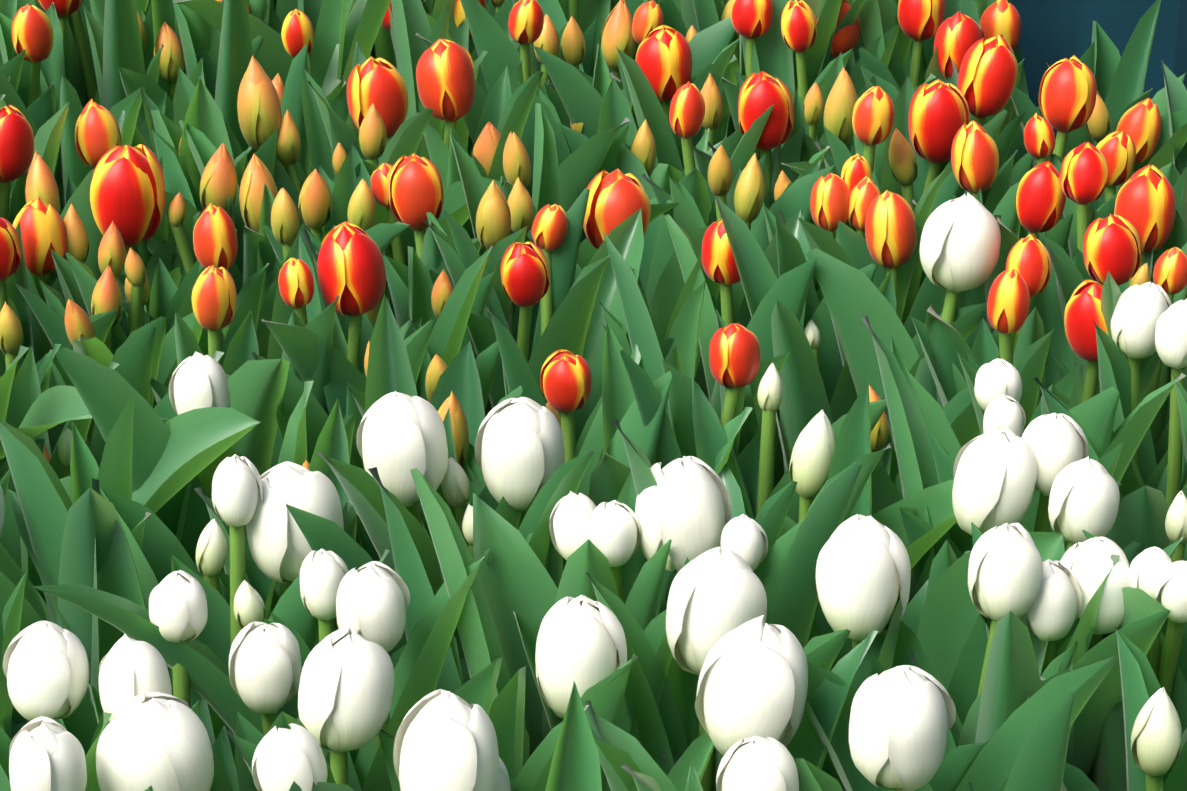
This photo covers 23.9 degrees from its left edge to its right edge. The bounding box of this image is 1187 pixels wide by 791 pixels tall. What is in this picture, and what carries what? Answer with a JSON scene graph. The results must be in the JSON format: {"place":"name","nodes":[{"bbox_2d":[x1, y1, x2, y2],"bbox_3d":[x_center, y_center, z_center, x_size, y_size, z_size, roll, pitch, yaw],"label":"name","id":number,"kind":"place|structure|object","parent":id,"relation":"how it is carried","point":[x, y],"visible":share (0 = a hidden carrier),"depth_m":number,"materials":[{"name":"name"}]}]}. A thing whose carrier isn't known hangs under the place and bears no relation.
{"place":"outdoors","nodes":[
{"label":"outdoors","id":0,"kind":"place"},
{"label":"soil","id":1,"kind":"structure","parent":0,"visible":0},
{"bbox_2d":[0,0,1186,790],"bbox_3d":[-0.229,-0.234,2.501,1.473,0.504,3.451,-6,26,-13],"label":"tulips","id":2,"kind":"object","parent":1,"relation":"on","point":[688,621],"depth_m":1.67,"materials":[{"name":"green plant"}]},
{"bbox_2d":[0,385,1169,775],"bbox_3d":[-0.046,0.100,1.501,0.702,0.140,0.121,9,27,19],"label":"tulip foliage","id":3,"kind":"object","parent":2,"relation":"on","point":[200,441],"visible":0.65,"depth_m":1.46,"materials":[{"name":"green plant"}]},
{"bbox_2d":[1010,0,1186,139],"bbox_3d":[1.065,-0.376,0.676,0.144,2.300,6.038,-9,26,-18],"label":"water","id":4,"kind":"structure","parent":1,"relation":"on","point":[1053,32],"depth_m":2.47,"materials":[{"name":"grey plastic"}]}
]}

